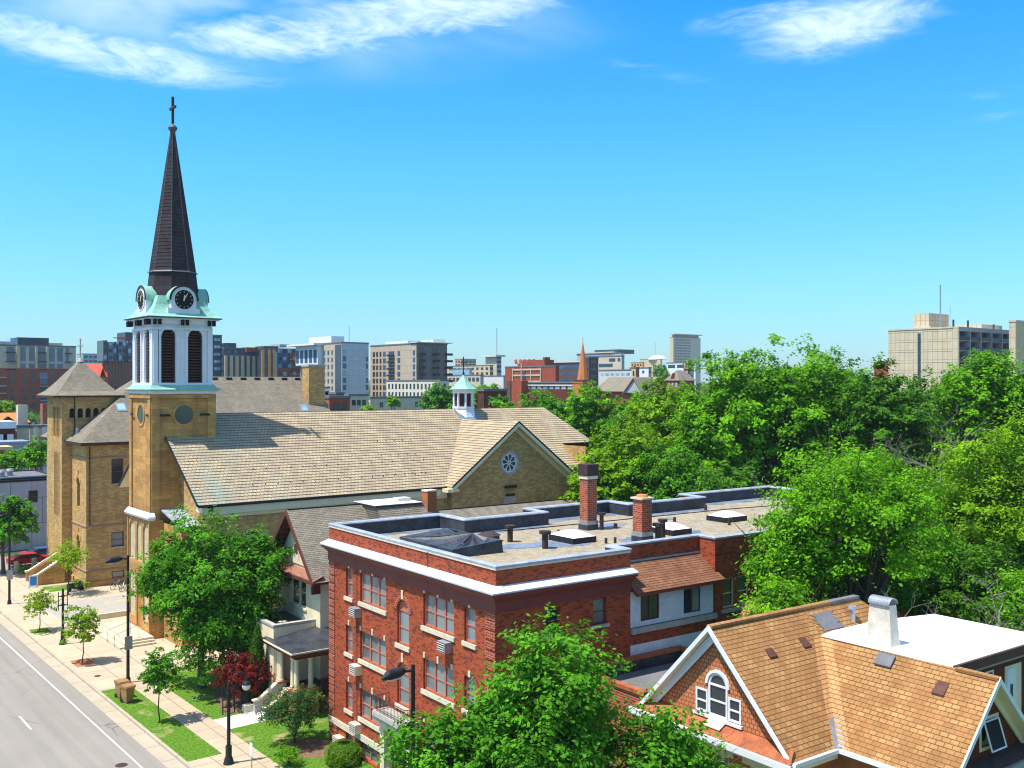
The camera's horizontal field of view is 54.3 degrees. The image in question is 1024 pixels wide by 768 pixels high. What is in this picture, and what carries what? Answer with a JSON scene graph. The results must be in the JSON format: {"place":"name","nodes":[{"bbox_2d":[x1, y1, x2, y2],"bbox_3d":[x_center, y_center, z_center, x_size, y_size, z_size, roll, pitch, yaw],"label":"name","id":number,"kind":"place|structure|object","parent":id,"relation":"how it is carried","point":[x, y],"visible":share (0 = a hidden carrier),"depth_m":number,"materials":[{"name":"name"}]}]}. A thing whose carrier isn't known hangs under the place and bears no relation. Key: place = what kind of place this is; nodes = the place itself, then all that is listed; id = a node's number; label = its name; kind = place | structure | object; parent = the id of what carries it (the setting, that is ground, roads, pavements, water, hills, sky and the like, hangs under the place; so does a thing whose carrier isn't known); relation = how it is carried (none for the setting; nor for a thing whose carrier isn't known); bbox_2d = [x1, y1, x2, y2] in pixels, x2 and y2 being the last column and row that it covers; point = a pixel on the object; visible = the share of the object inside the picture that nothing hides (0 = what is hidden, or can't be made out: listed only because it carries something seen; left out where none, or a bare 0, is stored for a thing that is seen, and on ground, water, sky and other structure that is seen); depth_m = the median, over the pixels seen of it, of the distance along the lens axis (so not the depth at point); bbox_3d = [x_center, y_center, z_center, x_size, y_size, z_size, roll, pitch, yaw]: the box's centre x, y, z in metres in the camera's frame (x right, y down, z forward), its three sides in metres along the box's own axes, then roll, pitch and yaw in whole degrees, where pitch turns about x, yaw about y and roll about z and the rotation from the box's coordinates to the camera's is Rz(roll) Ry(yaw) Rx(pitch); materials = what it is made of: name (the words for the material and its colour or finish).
{"place":"outdoors","nodes":[
{"label":"outdoors","id":0,"kind":"place"},
{"bbox_2d":[0,468,46,551],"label":"commercial building","id":1,"kind":"structure","parent":0,"point":[30,485],"depth_m":124.01,"materials":[{"name":"concrete"}]},
{"bbox_2d":[0,578,65,629],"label":"sidewalk","id":2,"kind":"structure","parent":0,"point":[14,610],"depth_m":89.55,"materials":[{"name":"concrete"}]},
{"bbox_2d":[0,573,73,594],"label":"plaza","id":3,"kind":"structure","parent":0,"point":[19,582],"depth_m":102.05,"materials":[{"name":"concrete"}]},
{"bbox_2d":[26,583,126,603],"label":"sidewalk","id":4,"kind":"structure","parent":0,"point":[91,593],"depth_m":97.66,"materials":[{"name":"concrete"}]},
{"bbox_2d":[48,537,91,594],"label":"tree","id":5,"kind":"object","parent":4,"relation":"on","point":[72,557],"visible":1,"depth_m":96.76,"materials":[{"name":"green plant"}]},
{"bbox_2d":[0,624,166,767],"bbox_3d":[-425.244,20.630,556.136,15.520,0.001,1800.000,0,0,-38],"label":"road","id":6,"kind":"structure","parent":0,"point":[63,732],"depth_m":60.31,"materials":[{"name":"asphalt"}]},
{"bbox_2d":[0,613,186,767],"bbox_3d":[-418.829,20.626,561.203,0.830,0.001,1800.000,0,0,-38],"label":"gutter","id":7,"kind":"object","parent":6,"relation":"on","point":[162,755],"depth_m":64.86,"materials":[{"name":"concrete"}]},
{"bbox_2d":[45,594,126,623],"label":"driveway","id":8,"kind":"structure","parent":0,"point":[99,604],"depth_m":92.37,"materials":[{"name":"concrete"}]},
{"bbox_2d":[91,678,120,690],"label":"paving slab","id":9,"kind":"structure","parent":0,"point":[105,685],"depth_m":68.09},
{"bbox_2d":[105,555,132,682],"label":"street lamp","id":10,"kind":"object","parent":9,"relation":"on","point":[128,637],"visible":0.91,"depth_m":68.45,"materials":[{"name":"metal"}]},
{"bbox_2d":[26,616,237,682],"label":"plaza","id":11,"kind":"structure","parent":0,"point":[107,658],"depth_m":75.92,"materials":[{"name":"concrete"}]},
{"bbox_2d":[29,627,50,634],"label":"tree pit","id":12,"kind":"object","parent":11,"relation":"on","point":[41,631],"visible":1,"depth_m":82.65,"materials":[{"name":"green plant"}]},
{"bbox_2d":[23,586,61,630],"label":"sapling","id":13,"kind":"object","parent":12,"relation":"on","point":[39,603],"visible":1,"depth_m":82.33,"materials":[{"name":"green plant"}]},
{"bbox_2d":[70,658,95,666],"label":"tree pit","id":14,"kind":"object","parent":11,"relation":"on","point":[86,662],"visible":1,"depth_m":73.45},
{"bbox_2d":[60,604,102,662],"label":"sapling","id":15,"kind":"object","parent":14,"relation":"on","point":[85,619],"visible":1,"depth_m":72.94,"materials":[{"name":"green plant"}]},
{"bbox_2d":[101,689,221,761],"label":"lawn","id":16,"kind":"structure","parent":0,"point":[180,739],"depth_m":59.40,"materials":[{"name":"green plant"}]},
{"bbox_2d":[137,647,183,722],"bbox_3d":[-21.164,18.186,60.416,2.902,4.827,2.722,0,0,-38],"label":"sapling","id":17,"kind":"object","parent":16,"relation":"on","point":[153,670],"visible":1,"depth_m":60.17,"materials":[{"name":"green plant"}]},
{"bbox_2d":[122,674,282,767],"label":"sidewalk","id":18,"kind":"structure","parent":0,"point":[206,728],"depth_m":59.57,"materials":[{"name":"concrete"}]},
{"bbox_2d":[381,664,414,757],"bbox_3d":[-4.665,16.115,41.389,1.726,8.770,0.400,0,0,-38],"label":"street lamp","id":19,"kind":"object","parent":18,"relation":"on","point":[397,673],"visible":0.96,"depth_m":41.70,"materials":[{"name":"metal"}]},
{"bbox_2d":[360,602,748,767],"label":"tree","id":20,"kind":"object","parent":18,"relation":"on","point":[496,730],"visible":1,"depth_m":32.70,"materials":[{"name":"green plant"}]},
{"bbox_2d":[188,754,240,767],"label":"sidewalk","id":21,"kind":"structure","parent":0,"point":[215,761],"depth_m":53.92,"materials":[{"name":"concrete"}]},
{"bbox_2d":[222,672,250,765],"bbox_3d":[-14.956,18.073,54.168,1.624,4.855,0.600,0,0,-38],"label":"post lamp","id":22,"kind":"object","parent":21,"relation":"on","point":[228,758],"visible":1,"depth_m":53.83,"materials":[{"name":"metal"}]},
{"bbox_2d":[214,711,265,728],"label":"front walk","id":23,"kind":"structure","parent":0,"point":[243,719],"depth_m":60.79,"materials":[{"name":"concrete"}]},
{"bbox_2d":[156,659,373,767],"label":"lawn","id":24,"kind":"structure","parent":0,"point":[267,740],"depth_m":59.40,"materials":[{"name":"green plant"}]},
{"bbox_2d":[123,503,294,688],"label":"tree","id":25,"kind":"object","parent":24,"relation":"on","point":[212,611],"visible":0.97,"depth_m":65.85,"materials":[{"name":"green plant"}]},
{"bbox_2d":[214,684,249,714],"bbox_3d":[-18.096,20.491,64.972,3.100,0.001,5.600,0,0,-36],"label":"planting bed","id":26,"kind":"object","parent":24,"relation":"on","point":[218,698],"visible":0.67,"depth_m":64.64,"materials":[{"name":"soil"}]},
{"bbox_2d":[207,645,275,704],"bbox_3d":[-17.066,18.737,63.551,4.550,3.726,4.264,0,0,12],"label":"shrub","id":27,"kind":"object","parent":26,"relation":"on","point":[244,666],"visible":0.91,"depth_m":63.07,"materials":[{"name":"red plant"}]},
{"bbox_2d":[247,623,268,703],"bbox_3d":[-16.308,17.962,64.089,1.534,5.255,1.473,0,0,-38],"label":"arborvitae","id":28,"kind":"object","parent":26,"relation":"on","point":[257,650],"visible":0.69,"depth_m":63.79,"materials":[{"name":"green plant"}]},
{"bbox_2d":[272,744,304,765],"bbox_3d":[-11.965,19.991,53.621,1.774,1.219,1.819,0,0,-38],"label":"shrub","id":29,"kind":"object","parent":24,"relation":"on","point":[290,752],"visible":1,"depth_m":53.37,"materials":[{"name":"green plant"}]},
{"bbox_2d":[286,738,331,757],"bbox_3d":[-11.295,20.491,56.242,2.773,0.001,3.399,0,0,-9],"label":"planting bed","id":30,"kind":"object","parent":24,"relation":"on","point":[313,747],"visible":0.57,"depth_m":56.44,"materials":[{"name":"soil"}]},
{"bbox_2d":[251,683,328,742],"bbox_3d":[-12.541,18.824,57.065,3.722,3.551,4.093,0,0,21],"label":"shrub","id":31,"kind":"object","parent":30,"relation":"on","point":[303,707],"visible":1,"depth_m":56.34,"materials":[{"name":"green plant"}]},
{"bbox_2d":[323,738,363,767],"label":"bush","id":32,"kind":"object","parent":24,"relation":"on","point":[343,754],"visible":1,"depth_m":53.36,"materials":[{"name":"green plant"}]},
{"bbox_2d":[325,396,350,410],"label":"building","id":33,"kind":"structure","parent":0,"point":[337,403],"depth_m":191.20,"materials":[{"name":"red brick"}]},
{"bbox_2d":[369,396,426,409],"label":"building","id":34,"kind":"structure","parent":0,"point":[409,402],"depth_m":265.39,"materials":[{"name":"concrete"}]},
{"bbox_2d":[0,481,795,574],"bbox_3d":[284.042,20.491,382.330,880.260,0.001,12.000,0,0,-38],"label":"side street","id":35,"kind":"structure","parent":0,"point":[12,566],"depth_m":112.10,"materials":[{"name":"asphalt"}]},
{"bbox_2d":[0,494,41,573],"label":"tree","id":36,"kind":"object","parent":35,"relation":"on","point":[20,520],"visible":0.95,"depth_m":107.80,"materials":[{"name":"green plant"}]},
{"bbox_2d":[477,389,507,407],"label":"building","id":37,"kind":"structure","parent":0,"point":[483,398],"depth_m":190.93,"materials":[{"name":"red"}]},
{"bbox_2d":[0,450,1022,740],"bbox_3d":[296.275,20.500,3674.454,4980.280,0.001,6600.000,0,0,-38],"label":"ground","id":38,"kind":"structure","parent":0,"point":[172,668],"depth_m":122.19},
{"bbox_2d":[0,448,27,470],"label":"tree","id":39,"kind":"object","parent":38,"relation":"on","point":[9,459],"visible":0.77,"depth_m":148.87,"materials":[{"name":"green plant"}]},
{"bbox_2d":[15,435,46,470],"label":"tree","id":40,"kind":"object","parent":38,"relation":"on","point":[35,456],"visible":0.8,"depth_m":147.06,"materials":[{"name":"green plant"}]},
{"bbox_2d":[0,337,75,413],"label":"apartment block","id":41,"kind":"structure","parent":38,"relation":"on","point":[31,369],"depth_m":396.74,"materials":[{"name":"brick"}]},
{"bbox_2d":[0,610,193,767],"bbox_3d":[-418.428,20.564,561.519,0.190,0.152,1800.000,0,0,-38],"label":"kerb","id":42,"kind":"structure","parent":38,"relation":"on","point":[184,762],"depth_m":64.89,"materials":[{"name":"concrete"}]},
{"bbox_2d":[97,332,132,389],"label":"apartment tower","id":43,"kind":"structure","parent":38,"relation":"on","point":[116,358],"depth_m":422.78,"materials":[{"name":"glass"}]},
{"bbox_2d":[25,339,329,587],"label":"priory","id":44,"kind":"structure","parent":38,"relation":"on","point":[86,435],"depth_m":104.39,"materials":[{"name":"yellow brick"}]},
{"bbox_2d":[54,452,59,515],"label":"slit window","id":45,"kind":"structure","parent":44,"relation":"in","point":[56,454],"depth_m":105.29,"materials":[{"name":"yellow brick"}]},
{"bbox_2d":[213,335,221,376],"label":"apartment tower","id":46,"kind":"structure","parent":38,"relation":"on","point":[217,355],"depth_m":431.38,"materials":[{"name":"glass"}]},
{"bbox_2d":[221,343,258,376],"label":"apartment block","id":47,"kind":"structure","parent":38,"relation":"on","point":[238,362],"depth_m":433.75,"materials":[{"name":"concrete"}]},
{"bbox_2d":[243,346,299,376],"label":"apartment block","id":48,"kind":"structure","parent":38,"relation":"on","point":[275,361],"depth_m":434.97,"materials":[{"name":"glass"}]},
{"bbox_2d":[270,336,368,393],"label":"residence block","id":49,"kind":"structure","parent":38,"relation":"on","point":[346,367],"depth_m":405.99,"materials":[{"name":"concrete"}]},
{"bbox_2d":[90,96,593,650],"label":"church","id":50,"kind":"structure","parent":38,"relation":"on","point":[194,452],"depth_m":83.52,"materials":[{"name":"yellow brick"}]},
{"bbox_2d":[172,403,195,426],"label":"round window","id":51,"kind":"structure","parent":50,"relation":"in","point":[184,414],"depth_m":81.87,"materials":[{"name":"glass"}]},
{"bbox_2d":[500,451,518,474],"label":"rose window","id":52,"kind":"structure","parent":50,"relation":"in","point":[509,462],"depth_m":93.87,"materials":[{"name":"grey stone"}]},
{"bbox_2d":[370,339,452,395],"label":"residence block","id":53,"kind":"structure","parent":38,"relation":"on","point":[413,360],"depth_m":408.43,"materials":[{"name":"concrete"}]},
{"bbox_2d":[386,380,448,405],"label":"podium building","id":54,"kind":"structure","parent":38,"relation":"on","point":[406,387],"depth_m":375.63,"materials":[{"name":"concrete"}]},
{"bbox_2d":[416,381,453,408],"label":"tree","id":55,"kind":"object","parent":38,"relation":"on","point":[442,396],"visible":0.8,"depth_m":213.16,"materials":[{"name":"green plant"}]},
{"bbox_2d":[505,357,559,388],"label":"hospital","id":56,"kind":"structure","parent":38,"relation":"on","point":[545,369],"depth_m":441.69,"materials":[{"name":"brick"}]},
{"bbox_2d":[516,388,572,418],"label":"tree","id":57,"kind":"object","parent":38,"relation":"on","point":[556,407],"visible":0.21,"depth_m":149.04,"materials":[{"name":"green plant"}]},
{"bbox_2d":[554,361,579,381],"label":"hospital","id":58,"kind":"structure","parent":38,"relation":"on","point":[568,371],"depth_m":450.57,"materials":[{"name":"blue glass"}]},
{"bbox_2d":[557,380,621,459],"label":"tree","id":59,"kind":"object","parent":38,"relation":"on","point":[586,417],"visible":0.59,"depth_m":143.76,"materials":[{"name":"green plant"}]},
{"bbox_2d":[576,349,633,385],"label":"office building","id":60,"kind":"structure","parent":38,"relation":"on","point":[598,353],"depth_m":633.18,"materials":[{"name":"concrete"}]},
{"bbox_2d":[599,355,624,369],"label":"museum","id":61,"kind":"structure","parent":38,"relation":"on","point":[611,362],"depth_m":525.95,"materials":[{"name":"concrete"}]},
{"bbox_2d":[600,391,662,449],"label":"tree","id":62,"kind":"object","parent":38,"relation":"on","point":[619,408],"visible":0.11,"depth_m":138.85,"materials":[{"name":"green plant"}]},
{"bbox_2d":[608,376,712,460],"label":"tree","id":63,"kind":"object","parent":38,"relation":"on","point":[656,403],"visible":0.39,"depth_m":122.96,"materials":[{"name":"green plant"}]},
{"bbox_2d":[664,370,696,392],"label":"house","id":64,"kind":"structure","parent":38,"relation":"on","point":[675,378],"depth_m":327.85,"materials":[{"name":"grey"}]},
{"bbox_2d":[669,334,702,382],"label":"office tower","id":65,"kind":"structure","parent":38,"relation":"on","point":[683,347],"depth_m":1516.81,"materials":[{"name":"concrete"}]},
{"bbox_2d":[900,364,982,489],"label":"tree","id":66,"kind":"object","parent":38,"relation":"on","point":[911,385],"visible":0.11,"depth_m":116.61,"materials":[{"name":"green plant"}]},
{"bbox_2d":[888,285,1008,451],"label":"concrete residence","id":67,"kind":"structure","parent":38,"relation":"on","point":[936,341],"depth_m":308.49,"materials":[{"name":"beige concrete"}]},
{"bbox_2d":[916,348,1023,474],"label":"tree","id":68,"kind":"object","parent":38,"relation":"on","point":[986,373],"visible":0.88,"depth_m":98.02,"materials":[{"name":"green plant"}]},
{"bbox_2d":[980,372,1023,461],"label":"tree","id":69,"kind":"object","parent":38,"relation":"on","point":[1003,416],"visible":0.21,"depth_m":97.23,"materials":[{"name":"green plant"}]},
{"bbox_2d":[1008,320,1023,376],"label":"concrete residence","id":70,"kind":"structure","parent":38,"relation":"on","point":[1016,335],"depth_m":293.00,"materials":[{"name":"concrete"}]},
{"bbox_2d":[507,381,572,406],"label":"building","id":71,"kind":"structure","parent":0,"point":[561,390],"depth_m":345.77,"materials":[{"name":"brown brick"}]},
{"bbox_2d":[572,342,592,446],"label":"brick spire","id":72,"kind":"structure","parent":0,"point":[582,377],"depth_m":316.92,"materials":[{"name":"brick"}]},
{"bbox_2d":[597,377,669,448],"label":"meeting hall","id":73,"kind":"structure","parent":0,"point":[623,387],"depth_m":309.38,"materials":[{"name":"grey"}]},
{"bbox_2d":[959,598,1020,630],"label":"yard","id":74,"kind":"structure","parent":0,"point":[979,618],"depth_m":87.26,"materials":[{"name":"green plant"}]},
{"bbox_2d":[242,489,439,719],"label":"cream house","id":75,"kind":"structure","parent":74,"relation":"on","point":[295,639],"depth_m":65.33,"materials":[{"name":"paint"}]},
{"bbox_2d":[289,578,306,611],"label":"window","id":76,"kind":"structure","parent":75,"relation":"in","point":[299,588],"depth_m":67.63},
{"bbox_2d":[438,498,575,517],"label":"hall","id":77,"kind":"structure","parent":74,"relation":"on","point":[486,510],"depth_m":83.33,"materials":[{"name":"yellow brick"}]},
{"bbox_2d":[557,452,641,502],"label":"tree","id":78,"kind":"object","parent":74,"relation":"on","point":[608,488],"visible":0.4,"depth_m":86.79,"materials":[{"name":"green plant"}]},
{"bbox_2d":[570,418,683,501],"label":"tree","id":79,"kind":"object","parent":74,"relation":"on","point":[623,446],"visible":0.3,"depth_m":94.45,"materials":[{"name":"green plant"}]},
{"bbox_2d":[583,645,687,766],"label":"garage","id":80,"kind":"structure","parent":74,"relation":"on","point":[653,667],"depth_m":47.96,"materials":[{"name":"red brick"}]},
{"bbox_2d":[320,463,958,767],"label":"apartment building","id":81,"kind":"structure","parent":74,"relation":"on","point":[434,598],"depth_m":51.81,"materials":[{"name":"red brick"}]},
{"bbox_2d":[358,631,385,674],"bbox_3d":[-7.418,14.365,53.509,0.280,1.770,3.140,0,0,-36],"label":"window","id":82,"kind":"structure","parent":81,"relation":"in","point":[373,648],"depth_m":53.67,"materials":[{"name":"glass"}]},
{"bbox_2d":[358,689,385,732],"bbox_3d":[-7.418,17.525,53.509,0.280,1.790,3.140,0,0,-36],"label":"window","id":83,"kind":"structure","parent":81,"relation":"in","point":[368,700],"depth_m":53.92,"materials":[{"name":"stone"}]},
{"bbox_2d":[358,573,386,615],"bbox_3d":[-7.418,11.210,53.509,0.280,1.820,3.140,0,0,-36],"label":"window","id":84,"kind":"structure","parent":81,"relation":"in","point":[373,588],"depth_m":53.67,"materials":[{"name":"glass"}]},
{"bbox_2d":[395,600,409,652],"bbox_3d":[-5.508,12.260,50.879,0.280,2.520,1.440,0,0,-36],"label":"window","id":85,"kind":"structure","parent":81,"relation":"in","point":[403,609],"depth_m":51.08,"materials":[{"name":"glass"}]},
{"bbox_2d":[395,663,409,713],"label":"window","id":86,"kind":"structure","parent":81,"relation":"in","point":[404,681],"depth_m":51.05,"materials":[{"name":"glass"}]},
{"bbox_2d":[420,594,454,641],"bbox_3d":[-3.515,11.210,48.137,0.280,1.820,3.020,0,0,-36],"label":"window","id":87,"kind":"structure","parent":81,"relation":"in","point":[440,611],"depth_m":48.26,"materials":[{"name":"glass"}]},
{"bbox_2d":[420,658,454,708],"bbox_3d":[-3.515,14.365,48.137,0.280,1.770,3.020,0,0,-36],"label":"window","id":88,"kind":"structure","parent":81,"relation":"in","point":[438,677],"depth_m":48.33,"materials":[{"name":"glass"}]},
{"bbox_2d":[461,607,476,649],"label":"window","id":89,"kind":"structure","parent":81,"relation":"in","point":[470,613],"depth_m":46.08,"materials":[{"name":"glass"}]},
{"bbox_2d":[592,597,609,628],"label":"window","id":90,"kind":"structure","parent":81,"relation":"in","point":[598,604],"depth_m":47.95,"materials":[{"name":"grey glass"}]},
{"bbox_2d":[641,594,658,620],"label":"window","id":91,"kind":"structure","parent":81,"relation":"in","point":[649,603],"depth_m":49.80,"materials":[{"name":"glass"}]},
{"bbox_2d":[684,587,699,613],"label":"window","id":92,"kind":"structure","parent":81,"relation":"in","point":[691,595],"depth_m":51.55,"materials":[{"name":"glass"}]},
{"bbox_2d":[622,441,720,501],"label":"tree","id":93,"kind":"object","parent":74,"relation":"on","point":[668,485],"visible":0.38,"depth_m":88.98,"materials":[{"name":"green plant"}]},
{"bbox_2d":[681,458,772,492],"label":"tree","id":94,"kind":"object","parent":74,"relation":"on","point":[733,478],"visible":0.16,"depth_m":82.93,"materials":[{"name":"green plant"}]},
{"bbox_2d":[731,569,826,617],"bbox_3d":[11.912,14.354,44.160,4.208,12.491,4.242,0,0,-27],"label":"tree","id":95,"kind":"object","parent":74,"relation":"on","point":[782,596],"visible":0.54,"depth_m":43.69,"materials":[{"name":"green plant"}]},
{"bbox_2d":[657,332,934,488],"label":"tree","id":96,"kind":"object","parent":74,"relation":"on","point":[738,417],"visible":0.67,"depth_m":101.68,"materials":[{"name":"green plant"}]},
{"bbox_2d":[629,594,1023,767],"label":"orange house","id":97,"kind":"structure","parent":74,"relation":"on","point":[851,681],"depth_m":36.83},
{"bbox_2d":[708,673,727,720],"bbox_3d":[7.766,11.715,37.574,0.070,1.670,0.960,0,0,-36],"label":"window","id":98,"kind":"structure","parent":97,"relation":"in","point":[717,689],"depth_m":37.59,"materials":[{"name":"glass"}]},
{"bbox_2d":[979,712,1006,752],"bbox_3d":[16.640,12.075,34.491,1.230,1.150,0.455,0,0,-36],"label":"window","id":99,"kind":"structure","parent":97,"relation":"in","point":[991,736],"depth_m":34.48,"materials":[{"name":"glass"}]},
{"bbox_2d":[728,427,968,604],"bbox_3d":[16.974,11.464,49.818,11.780,18.271,10.951,0,0,-38],"label":"tree","id":100,"kind":"object","parent":74,"relation":"on","point":[853,503],"visible":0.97,"depth_m":48.13,"materials":[{"name":"green plant"}]},
{"bbox_2d":[818,538,922,613],"bbox_3d":[19.748,14.515,55.691,6.570,12.171,6.089,0,0,0],"label":"tree","id":101,"kind":"object","parent":74,"relation":"on","point":[902,596],"visible":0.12,"depth_m":53.96,"materials":[{"name":"green plant"}]},
{"bbox_2d":[826,351,941,484],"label":"tree","id":102,"kind":"object","parent":74,"relation":"on","point":[883,420],"visible":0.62,"depth_m":96.19,"materials":[{"name":"green plant"}]},
{"bbox_2d":[866,504,979,617],"bbox_3d":[23.967,13.761,58.120,7.268,13.679,7.205,0,0,-38],"label":"tree","id":103,"kind":"object","parent":74,"relation":"on","point":[927,592],"visible":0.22,"depth_m":56.29,"materials":[{"name":"green plant"}]},
{"bbox_2d":[860,564,1023,676],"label":"bare tree","id":104,"kind":"object","parent":74,"relation":"on","point":[997,617],"visible":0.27,"depth_m":43.89,"materials":[{"name":"grey plant"}]},
{"bbox_2d":[911,407,1023,624],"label":"tree","id":105,"kind":"object","parent":74,"relation":"on","point":[989,505],"visible":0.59,"depth_m":60.43,"materials":[{"name":"green plant"}]},
{"bbox_2d":[930,535,1023,625],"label":"tree","id":106,"kind":"object","parent":74,"relation":"on","point":[974,588],"visible":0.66,"depth_m":54.33,"materials":[{"name":"green plant"}]},
{"bbox_2d":[981,553,1023,631],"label":"tree","id":107,"kind":"object","parent":74,"relation":"on","point":[1008,614],"visible":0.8,"depth_m":49.59,"materials":[{"name":"green plant"}]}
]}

